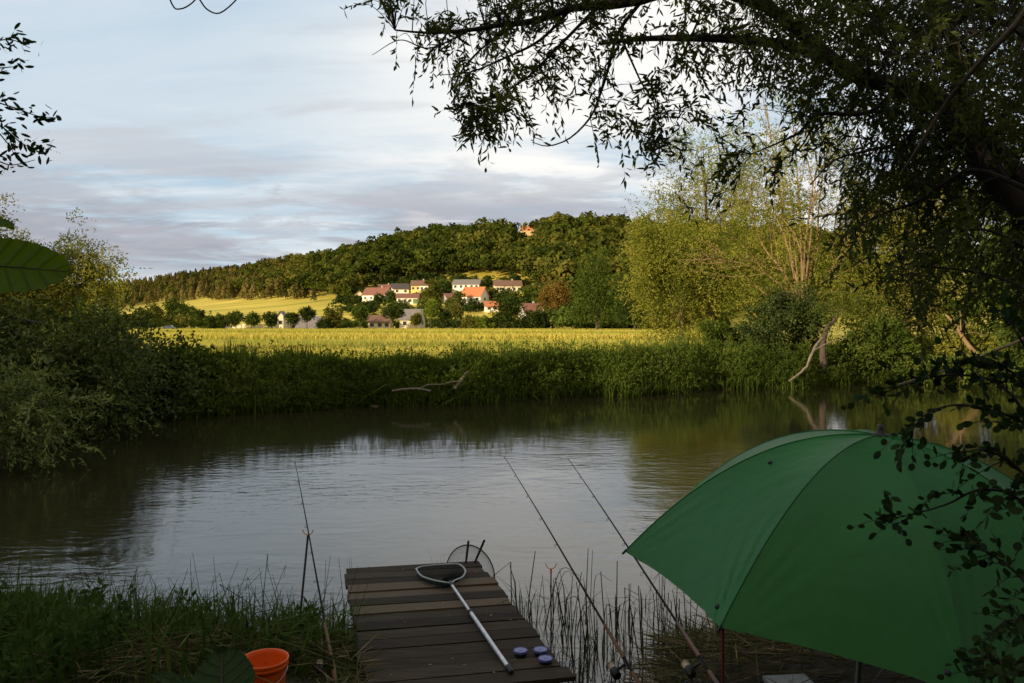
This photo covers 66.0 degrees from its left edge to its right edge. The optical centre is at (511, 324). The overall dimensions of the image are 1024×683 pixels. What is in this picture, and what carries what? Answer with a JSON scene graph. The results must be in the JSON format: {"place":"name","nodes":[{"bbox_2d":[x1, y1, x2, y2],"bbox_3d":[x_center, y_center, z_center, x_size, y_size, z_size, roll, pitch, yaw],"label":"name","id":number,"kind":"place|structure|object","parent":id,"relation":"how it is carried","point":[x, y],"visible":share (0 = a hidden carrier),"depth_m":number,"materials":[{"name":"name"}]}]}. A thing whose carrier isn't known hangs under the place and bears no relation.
{"place":"outdoors","nodes":[
{"label":"outdoors","id":0,"kind":"place"},
{"bbox_2d":[34,328,930,362],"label":"meadow grass","id":1,"kind":"structure","parent":0,"point":[609,335],"depth_m":81.06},
{"bbox_2d":[0,267,1002,682],"bbox_3d":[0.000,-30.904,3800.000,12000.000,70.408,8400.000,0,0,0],"label":"ground","id":2,"kind":"structure","parent":0,"point":[258,305],"depth_m":71.16,"materials":[{"name":"plant"}]},
{"bbox_2d":[0,170,33,332],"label":"willow tree","id":3,"kind":"object","parent":2,"relation":"on","point":[4,236],"visible":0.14,"depth_m":38.52,"materials":[{"name":"green plant"}]},
{"bbox_2d":[0,217,70,293],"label":"shrub","id":4,"kind":"object","parent":2,"relation":"on","point":[25,266],"visible":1,"depth_m":1.01,"materials":[{"name":"green plant"}]},
{"bbox_2d":[2,228,84,350],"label":"willow tree","id":5,"kind":"object","parent":2,"relation":"on","point":[21,237],"visible":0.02,"depth_m":41.67,"materials":[{"name":"green plant"}]},
{"bbox_2d":[0,347,114,478],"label":"willow bush","id":6,"kind":"object","parent":2,"relation":"on","point":[20,417],"visible":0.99,"depth_m":14.58,"materials":[{"name":"green plant"}]},
{"bbox_2d":[4,207,151,349],"bbox_3d":[-22.516,-1.513,39.999,7.494,8.915,5.708,0,0,0],"label":"willow tree","id":7,"kind":"object","parent":2,"relation":"on","point":[92,271],"visible":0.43,"depth_m":39.76,"materials":[{"name":"green plant"}]},
{"bbox_2d":[0,279,203,452],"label":"willow bush","id":8,"kind":"object","parent":2,"relation":"on","point":[75,342],"visible":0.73,"depth_m":18.11,"materials":[{"name":"green plant"}]},
{"bbox_2d":[0,0,236,173],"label":"overhanging tree","id":9,"kind":"object","parent":2,"relation":"on","point":[38,119],"visible":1,"depth_m":3.10,"materials":[{"name":"green plant"}]},
{"bbox_2d":[55,301,229,426],"bbox_3d":[-11.106,1.349,22.154,5.676,4.160,4.779,0,0,0],"label":"bush","id":10,"kind":"object","parent":2,"relation":"on","point":[187,388],"visible":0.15,"depth_m":22.47,"materials":[{"name":"green plant"}]},
{"bbox_2d":[95,307,204,327],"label":"meadow bushes","id":11,"kind":"object","parent":2,"relation":"on","point":[185,322],"visible":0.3,"depth_m":264.82,"materials":[{"name":"green plant"}]},
{"bbox_2d":[147,302,164,318],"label":"tree","id":12,"kind":"object","parent":2,"relation":"on","point":[157,309],"visible":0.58,"depth_m":299.54,"materials":[{"name":"green plant"}]},
{"bbox_2d":[0,575,320,682],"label":"nettles","id":13,"kind":"object","parent":2,"relation":"on","point":[69,648],"visible":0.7,"depth_m":4.67,"materials":[{"name":"green plant"}]},
{"bbox_2d":[161,294,190,316],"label":"tree","id":14,"kind":"object","parent":2,"relation":"on","point":[172,306],"visible":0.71,"depth_m":288.18,"materials":[{"name":"green plant"}]},
{"bbox_2d":[143,330,241,412],"bbox_3d":[-9.902,1.528,23.874,3.036,2.792,3.074,0,0,0],"label":"bush","id":15,"kind":"object","parent":2,"relation":"on","point":[194,355],"visible":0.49,"depth_m":23.68,"materials":[{"name":"green plant"}]},
{"bbox_2d":[150,646,255,682],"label":"plant","id":16,"kind":"object","parent":2,"relation":"on","point":[223,664],"visible":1,"depth_m":1.45,"materials":[{"name":"green plant"}]},
{"bbox_2d":[202,310,216,328],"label":"tree","id":17,"kind":"object","parent":2,"relation":"on","point":[209,322],"visible":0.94,"depth_m":250.65,"materials":[{"name":"green plant"}]},
{"bbox_2d":[213,312,228,328],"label":"tree","id":18,"kind":"object","parent":2,"relation":"on","point":[220,322],"visible":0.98,"depth_m":250.93,"materials":[{"name":"green plant"}]},
{"bbox_2d":[224,309,243,327],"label":"tree","id":19,"kind":"object","parent":2,"relation":"on","point":[234,318],"visible":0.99,"depth_m":251.24,"materials":[{"name":"green plant"}]},
{"bbox_2d":[243,311,262,326],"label":"tree","id":20,"kind":"object","parent":2,"relation":"on","point":[252,319],"visible":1,"depth_m":250.71,"materials":[{"name":"green plant"}]},
{"bbox_2d":[245,648,288,682],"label":"bucket","id":21,"kind":"object","parent":2,"relation":"on","point":[274,668],"visible":0.69,"depth_m":4.79,"materials":[{"name":"orange plastic"}]},
{"bbox_2d":[259,311,280,328],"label":"tree","id":22,"kind":"object","parent":2,"relation":"on","point":[270,318],"visible":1,"depth_m":251.14,"materials":[{"name":"green plant"}]},
{"bbox_2d":[277,311,286,328],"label":"outbuilding","id":23,"kind":"structure","parent":2,"relation":"on","point":[283,321],"depth_m":268.00,"materials":[{"name":"white paint"}]},
{"bbox_2d":[283,312,299,325],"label":"tree","id":24,"kind":"object","parent":2,"relation":"on","point":[293,318],"visible":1,"depth_m":244.86,"materials":[{"name":"green plant"}]},
{"bbox_2d":[298,529,313,621],"bbox_3d":[-1.670,2.134,6.199,0.096,0.922,0.517,0,0,0],"label":"rod rest","id":25,"kind":"object","parent":2,"relation":"on","point":[303,580],"visible":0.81,"depth_m":6.31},
{"bbox_2d":[294,462,336,679],"bbox_3d":[-1.606,1.851,6.154,0.122,1.132,2.740,0,0,-21],"label":"fishing rod","id":26,"kind":"object","parent":25,"relation":"on","point":[321,667],"visible":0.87,"depth_m":5.51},
{"bbox_2d":[296,305,316,322],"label":"tree","id":27,"kind":"object","parent":2,"relation":"on","point":[307,314],"visible":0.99,"depth_m":244.68,"materials":[{"name":"green plant"}]},
{"bbox_2d":[295,316,321,328],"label":"barn","id":28,"kind":"structure","parent":2,"relation":"on","point":[311,324],"depth_m":254.84,"materials":[{"name":"grey"}]},
{"bbox_2d":[315,316,335,328],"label":"tree","id":29,"kind":"object","parent":2,"relation":"on","point":[322,323],"visible":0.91,"depth_m":244.53,"materials":[{"name":"green plant"}]},
{"bbox_2d":[321,303,343,326],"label":"tree","id":30,"kind":"object","parent":2,"relation":"on","point":[335,315],"visible":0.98,"depth_m":245.63,"materials":[{"name":"green plant"}]},
{"bbox_2d":[350,305,370,324],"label":"tree","id":31,"kind":"object","parent":2,"relation":"on","point":[360,312],"visible":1,"depth_m":244.73,"materials":[{"name":"green plant"}]},
{"bbox_2d":[361,286,391,300],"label":"house","id":32,"kind":"structure","parent":2,"relation":"on","point":[368,293],"depth_m":411.43,"materials":[{"name":"white paint"}]},
{"bbox_2d":[366,315,392,328],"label":"farm building","id":33,"kind":"structure","parent":2,"relation":"on","point":[376,321],"depth_m":258.62,"materials":[{"name":"beige paint"}]},
{"bbox_2d":[5,233,761,308],"bbox_3d":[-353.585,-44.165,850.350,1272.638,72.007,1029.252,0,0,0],"label":"pine forest","id":34,"kind":"object","parent":2,"relation":"on","point":[200,287],"visible":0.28,"depth_m":663.95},
{"bbox_2d":[380,302,405,321],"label":"tree","id":35,"kind":"object","parent":2,"relation":"on","point":[393,312],"visible":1,"depth_m":244.65,"materials":[{"name":"green plant"}]},
{"bbox_2d":[391,283,409,293],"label":"house","id":36,"kind":"structure","parent":2,"relation":"on","point":[401,287],"depth_m":440.55,"materials":[{"name":"white paint"}]},
{"bbox_2d":[395,293,420,304],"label":"house","id":37,"kind":"structure","parent":2,"relation":"on","point":[412,298],"depth_m":381.50,"materials":[{"name":"white paint"}]},
{"bbox_2d":[397,309,426,328],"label":"farm building","id":38,"kind":"structure","parent":2,"relation":"on","point":[405,321],"depth_m":261.82,"materials":[{"name":"grey paint"}]},
{"bbox_2d":[0,550,829,682],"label":"bank grass","id":39,"kind":"structure","parent":2,"relation":"on","point":[163,615],"depth_m":5.38,"materials":[{"name":"plant"}]},
{"bbox_2d":[410,312,422,326],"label":"tree","id":40,"kind":"object","parent":2,"relation":"on","point":[416,318],"visible":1,"depth_m":245.29,"materials":[{"name":"green plant"}]},
{"bbox_2d":[410,279,428,292],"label":"house","id":41,"kind":"structure","parent":2,"relation":"on","point":[417,286],"depth_m":435.50,"materials":[{"name":"yellow paint"}]},
{"bbox_2d":[420,298,440,321],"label":"tree","id":42,"kind":"object","parent":2,"relation":"on","point":[431,308],"visible":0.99,"depth_m":244.57,"materials":[{"name":"green plant"}]},
{"bbox_2d":[423,277,443,303],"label":"tree","id":43,"kind":"object","parent":2,"relation":"on","point":[431,293],"visible":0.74,"depth_m":357.07,"materials":[{"name":"green plant"}]},
{"bbox_2d":[431,306,455,328],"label":"tree","id":44,"kind":"object","parent":2,"relation":"on","point":[443,318],"visible":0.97,"depth_m":245.09,"materials":[{"name":"green plant"}]},
{"bbox_2d":[332,313,562,328],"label":"meadow hedge","id":45,"kind":"object","parent":2,"relation":"on","point":[346,323],"visible":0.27,"depth_m":267.52,"materials":[{"name":"green plant"}]},
{"bbox_2d":[328,271,569,313],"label":"garden shrubbery","id":46,"kind":"object","parent":2,"relation":"on","point":[346,301],"visible":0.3,"depth_m":408.94,"materials":[{"name":"green plant"}]},
{"bbox_2d":[447,301,463,319],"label":"tree","id":47,"kind":"object","parent":2,"relation":"on","point":[456,309],"visible":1,"depth_m":244.68,"materials":[{"name":"green plant"}]},
{"bbox_2d":[451,279,481,291],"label":"house","id":48,"kind":"structure","parent":2,"relation":"on","point":[459,284],"depth_m":413.69,"materials":[{"name":"white paint"}]},
{"bbox_2d":[20,600,917,682],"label":"dry grass","id":49,"kind":"structure","parent":2,"relation":"on","point":[763,642],"depth_m":5.12,"materials":[{"name":"plant"}]},
{"bbox_2d":[459,314,478,328],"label":"tree","id":50,"kind":"object","parent":2,"relation":"on","point":[466,320],"visible":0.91,"depth_m":244.30,"materials":[{"name":"green plant"}]},
{"bbox_2d":[67,210,873,307],"bbox_3d":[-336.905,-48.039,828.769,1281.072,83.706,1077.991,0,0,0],"label":"forest","id":51,"kind":"object","parent":2,"relation":"on","point":[560,242],"visible":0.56,"depth_m":501.56,"materials":[{"name":"green plant"}]},
{"bbox_2d":[465,298,483,311],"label":"tree","id":52,"kind":"object","parent":2,"relation":"on","point":[474,305],"visible":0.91,"depth_m":338.57,"materials":[{"name":"green plant"}]},
{"bbox_2d":[461,287,489,302],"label":"house","id":53,"kind":"structure","parent":2,"relation":"on","point":[480,293],"depth_m":363.06,"materials":[{"name":"tile"}]},
{"bbox_2d":[466,314,497,328],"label":"tree","id":54,"kind":"object","parent":2,"relation":"on","point":[482,322],"visible":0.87,"depth_m":243.55,"materials":[{"name":"green plant"}]},
{"bbox_2d":[483,301,498,311],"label":"house","id":55,"kind":"structure","parent":2,"relation":"on","point":[486,306],"depth_m":336.54,"materials":[{"name":"tile"}]},
{"bbox_2d":[33,327,953,421],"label":"bank herbs","id":56,"kind":"object","parent":2,"relation":"on","point":[677,360],"visible":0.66,"depth_m":29.01,"materials":[{"name":"plant"}]},
{"bbox_2d":[788,337,845,380],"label":"fallen branch","id":57,"kind":"object","parent":56,"relation":"on","point":[810,355],"visible":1,"depth_m":33.83,"materials":[{"name":"brown wood"}]},
{"bbox_2d":[492,286,514,299],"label":"tree","id":58,"kind":"object","parent":2,"relation":"on","point":[503,290],"visible":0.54,"depth_m":362.60,"materials":[{"name":"green plant"}]},
{"bbox_2d":[487,290,524,328],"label":"tree","id":59,"kind":"object","parent":2,"relation":"on","point":[501,319],"visible":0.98,"depth_m":244.53,"materials":[{"name":"green plant"}]},
{"bbox_2d":[492,279,522,292],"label":"house","id":60,"kind":"structure","parent":2,"relation":"on","point":[515,284],"depth_m":386.28,"materials":[{"name":"white paint"}]},
{"bbox_2d":[517,301,542,319],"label":"house","id":61,"kind":"structure","parent":2,"relation":"on","point":[529,306],"depth_m":308.00,"materials":[{"name":"red tile"}]},
{"bbox_2d":[518,308,548,328],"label":"tree","id":62,"kind":"object","parent":2,"relation":"on","point":[531,320],"visible":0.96,"depth_m":243.83,"materials":[{"name":"green plant"}]},
{"bbox_2d":[532,270,574,327],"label":"tree","id":63,"kind":"object","parent":2,"relation":"on","point":[558,295],"visible":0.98,"depth_m":243.97,"materials":[{"name":"orange plant"}]},
{"bbox_2d":[503,457,640,682],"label":"fishing rod","id":64,"kind":"object","parent":2,"relation":"on","point":[614,671],"visible":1,"depth_m":4.90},
{"bbox_2d":[564,242,621,329],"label":"tree","id":65,"kind":"object","parent":2,"relation":"on","point":[592,286],"visible":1,"depth_m":189.44,"materials":[{"name":"green plant"}]},
{"bbox_2d":[608,264,655,328],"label":"tree","id":66,"kind":"object","parent":2,"relation":"on","point":[624,317],"visible":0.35,"depth_m":208.76,"materials":[{"name":"green plant"}]},
{"bbox_2d":[516,273,752,327],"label":"woodland edge","id":67,"kind":"object","parent":2,"relation":"on","point":[560,318],"visible":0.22,"depth_m":236.98,"materials":[{"name":"green plant"}]},
{"bbox_2d":[567,459,718,682],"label":"fishing rod","id":68,"kind":"object","parent":2,"relation":"on","point":[690,671],"visible":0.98,"depth_m":4.62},
{"bbox_2d":[339,0,1023,402],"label":"willow tree","id":69,"kind":"object","parent":2,"relation":"on","point":[975,144],"visible":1,"depth_m":5.63,"materials":[{"name":"green plant"}]},
{"bbox_2d":[615,201,762,340],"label":"willow tree","id":70,"kind":"object","parent":2,"relation":"on","point":[670,278],"visible":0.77,"depth_m":72.54,"materials":[{"name":"green plant"}]},
{"bbox_2d":[721,628,723,682],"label":"storm pole","id":71,"kind":"object","parent":2,"relation":"on","point":[722,655],"visible":1,"depth_m":3.10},
{"bbox_2d":[614,106,836,335],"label":"willow tree","id":72,"kind":"object","parent":2,"relation":"on","point":[703,182],"visible":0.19,"depth_m":80.60,"materials":[{"name":"green plant"}]},
{"bbox_2d":[694,318,771,349],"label":"bush","id":73,"kind":"object","parent":2,"relation":"on","point":[714,330],"visible":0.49,"depth_m":43.38,"materials":[{"name":"green plant"}]},
{"bbox_2d":[733,281,838,356],"bbox_3d":[12.807,0.044,37.565,5.224,4.319,4.301,0,0,-45],"label":"bush","id":74,"kind":"object","parent":2,"relation":"on","point":[768,319],"visible":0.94,"depth_m":37.15,"materials":[{"name":"green plant"}]},
{"bbox_2d":[657,73,918,348],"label":"willow tree","id":75,"kind":"object","parent":2,"relation":"on","point":[805,272],"visible":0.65,"depth_m":41.62,"materials":[{"name":"green plant"}]},
{"bbox_2d":[763,674,812,682],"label":"tackle box","id":76,"kind":"object","parent":2,"relation":"on","point":[782,678],"visible":1,"depth_m":4.41,"materials":[{"name":"grey plastic"}]},
{"bbox_2d":[622,424,1023,682],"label":"fishing umbrella","id":77,"kind":"object","parent":2,"relation":"on","point":[761,540],"visible":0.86,"depth_m":3.17,"materials":[{"name":"green fabric"}]},
{"bbox_2d":[782,271,909,376],"bbox_3d":[15.083,0.165,36.576,5.507,5.227,4.998,0,0,0],"label":"leaning tree","id":78,"kind":"object","parent":2,"relation":"on","point":[822,354],"visible":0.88,"depth_m":36.05,"materials":[{"name":"green plant"}]},
{"bbox_2d":[832,312,923,377],"bbox_3d":[17.265,1.198,37.662,4.402,3.621,4.392,0,0,0],"label":"bush","id":79,"kind":"object","parent":2,"relation":"on","point":[894,342],"visible":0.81,"depth_m":36.49,"materials":[{"name":"green plant"}]},
{"bbox_2d":[813,147,987,338],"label":"tree","id":80,"kind":"object","parent":2,"relation":"on","point":[906,290],"visible":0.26,"depth_m":42.02,"materials":[{"name":"green plant"}]},
{"bbox_2d":[841,287,1023,682],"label":"alder shrub","id":81,"kind":"object","parent":2,"relation":"on","point":[993,670],"visible":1,"depth_m":2.32,"materials":[{"name":"green plant"}]},
{"bbox_2d":[898,337,1023,385],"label":"dead branch","id":82,"kind":"object","parent":81,"relation":"attached to","point":[1004,346],"visible":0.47,"depth_m":3.13,"materials":[{"name":"brown wood"}]},
{"bbox_2d":[884,350,1001,385],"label":"bush","id":83,"kind":"object","parent":2,"relation":"on","point":[903,370],"visible":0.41,"depth_m":35.81,"materials":[{"name":"green plant"}]},
{"bbox_2d":[912,313,1008,379],"bbox_3d":[21.994,1.365,38.655,5.163,3.952,4.038,0,0,36],"label":"bush","id":84,"kind":"object","parent":2,"relation":"on","point":[976,343],"visible":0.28,"depth_m":38.08,"materials":[{"name":"green plant"}]},
{"bbox_2d":[945,313,983,353],"bbox_3d":[21.444,0.554,37.397,2.087,2.552,0.980,0,0,15],"label":"dead tree","id":85,"kind":"object","parent":84,"relation":"on","point":[969,346],"visible":0.67,"depth_m":37.17,"materials":[{"name":"wood"}]},
{"bbox_2d":[932,138,1023,345],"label":"tree","id":86,"kind":"object","parent":2,"relation":"on","point":[997,326],"visible":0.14,"depth_m":39.16,"materials":[{"name":"green plant"}]},
{"bbox_2d":[977,330,1023,384],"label":"bush","id":87,"kind":"object","parent":2,"relation":"on","point":[1018,359],"visible":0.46,"depth_m":35.52,"materials":[{"name":"green plant"}]},
{"bbox_2d":[0,379,1023,682],"bbox_3d":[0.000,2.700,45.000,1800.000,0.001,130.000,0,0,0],"label":"river","id":88,"kind":"structure","parent":0,"point":[392,485],"depth_m":12.93,"materials":[{"name":"black liquid"}]},
{"bbox_2d":[344,561,574,682],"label":"wooden dock","id":89,"kind":"object","parent":88,"relation":"in","point":[451,631],"visible":0.89,"depth_m":6.19,"materials":[{"name":"brown wood"}]},
{"bbox_2d":[415,563,513,673],"bbox_3d":[-0.368,2.365,6.550,0.465,0.064,2.426,0,0,-17],"label":"landing net","id":90,"kind":"object","parent":89,"relation":"on","point":[444,582],"visible":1,"depth_m":7.20,"materials":[{"name":"metal"}]},
{"bbox_2d":[513,647,527,657],"bbox_3d":[0.062,2.375,5.714,0.100,0.042,0.100,0,0,22],"label":"bait tub","id":91,"kind":"object","parent":89,"relation":"on","point":[520,652],"visible":1,"depth_m":5.69,"materials":[{"name":"plastic"}]},
{"bbox_2d":[533,646,547,656],"bbox_3d":[0.207,2.375,5.731,0.100,0.042,0.100,0,0,-22],"label":"bait tub","id":92,"kind":"object","parent":89,"relation":"on","point":[539,650],"visible":0.91,"depth_m":5.71,"materials":[{"name":"plastic"}]},
{"bbox_2d":[538,655,552,665],"bbox_3d":[0.237,2.375,5.579,0.100,0.042,0.100,0,0,-22],"label":"bait tub","id":93,"kind":"object","parent":89,"relation":"on","point":[545,660],"visible":1,"depth_m":5.55,"materials":[{"name":"plastic"}]},
{"bbox_2d":[447,544,494,577],"bbox_3d":[-0.428,2.922,8.191,0.512,1.281,0.319,0,0,0],"label":"net","id":94,"kind":"object","parent":88,"relation":"in","point":[481,552],"visible":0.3,"depth_m":8.22,"materials":[{"name":"black fabric"}]},
{"bbox_2d":[493,551,572,616],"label":"reed clump","id":95,"kind":"object","parent":88,"relation":"in","point":[515,595],"visible":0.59,"depth_m":7.52,"materials":[{"name":"brown plant"}]},
{"bbox_2d":[520,575,563,626],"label":"reed clump","id":96,"kind":"object","parent":88,"relation":"in","point":[530,614],"visible":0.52,"depth_m":7.17,"materials":[{"name":"brown plant"}]},
{"bbox_2d":[545,563,556,651],"bbox_3d":[0.317,2.450,6.400,0.096,1.029,0.016,0,0,0],"label":"rod rest","id":97,"kind":"object","parent":88,"relation":"in","point":[551,606],"visible":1,"depth_m":6.40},
{"bbox_2d":[532,555,587,616],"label":"reed clump","id":98,"kind":"object","parent":88,"relation":"in","point":[564,593],"visible":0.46,"depth_m":7.41,"materials":[{"name":"brown plant"}]},
{"bbox_2d":[529,567,605,650],"bbox_3d":[0.450,2.540,6.787,0.947,0.822,0.566,0,0,-9],"label":"reed clump","id":99,"kind":"object","parent":88,"relation":"in","point":[562,625],"visible":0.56,"depth_m":6.86,"materials":[{"name":"brown plant"}]},
{"bbox_2d":[546,596,603,682],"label":"reed clump","id":100,"kind":"object","parent":88,"relation":"in","point":[572,656],"visible":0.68,"depth_m":6.10,"materials":[{"name":"brown plant"}]},
{"bbox_2d":[542,577,609,659],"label":"reed clump","id":101,"kind":"object","parent":88,"relation":"in","point":[584,640],"visible":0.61,"depth_m":6.48,"materials":[{"name":"brown plant"}]},
{"bbox_2d":[576,572,643,655],"bbox_3d":[0.872,2.514,6.536,0.652,0.873,0.262,0,0,23],"label":"reed clump","id":102,"kind":"object","parent":88,"relation":"in","point":[603,641],"visible":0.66,"depth_m":6.56,"materials":[{"name":"brown plant"}]},
{"bbox_2d":[578,597,664,682],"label":"reed clump","id":103,"kind":"object","parent":88,"relation":"in","point":[612,659],"visible":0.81,"depth_m":5.97,"materials":[{"name":"brown plant"}]},
{"bbox_2d":[589,550,682,624],"bbox_3d":[1.160,2.526,7.118,0.937,0.848,0.492,0,0,0],"label":"reed clump","id":104,"kind":"object","parent":88,"relation":"in","point":[617,611],"visible":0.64,"depth_m":7.20,"materials":[{"name":"brown plant"}]},
{"bbox_2d":[603,570,671,613],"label":"reed clump","id":105,"kind":"object","parent":88,"relation":"in","point":[641,600],"visible":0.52,"depth_m":7.49,"materials":[{"name":"brown plant"}]},
{"bbox_2d":[608,586,669,681],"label":"reed clump","id":106,"kind":"object","parent":88,"relation":"in","point":[641,641],"visible":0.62,"depth_m":6.22,"materials":[{"name":"brown plant"}]},
{"bbox_2d":[632,573,679,643],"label":"reed clump","id":107,"kind":"object","parent":88,"relation":"in","point":[664,620],"visible":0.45,"depth_m":6.81,"materials":[{"name":"brown plant"}]},
{"bbox_2d":[647,577,710,653],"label":"reed clump","id":108,"kind":"object","parent":88,"relation":"in","point":[661,621],"visible":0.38,"depth_m":6.48,"materials":[{"name":"brown plant"}]},
{"bbox_2d":[0,0,1023,283],"label":"sky","id":109,"kind":"structure","parent":0,"point":[192,137],"materials":[{"name":"white"}]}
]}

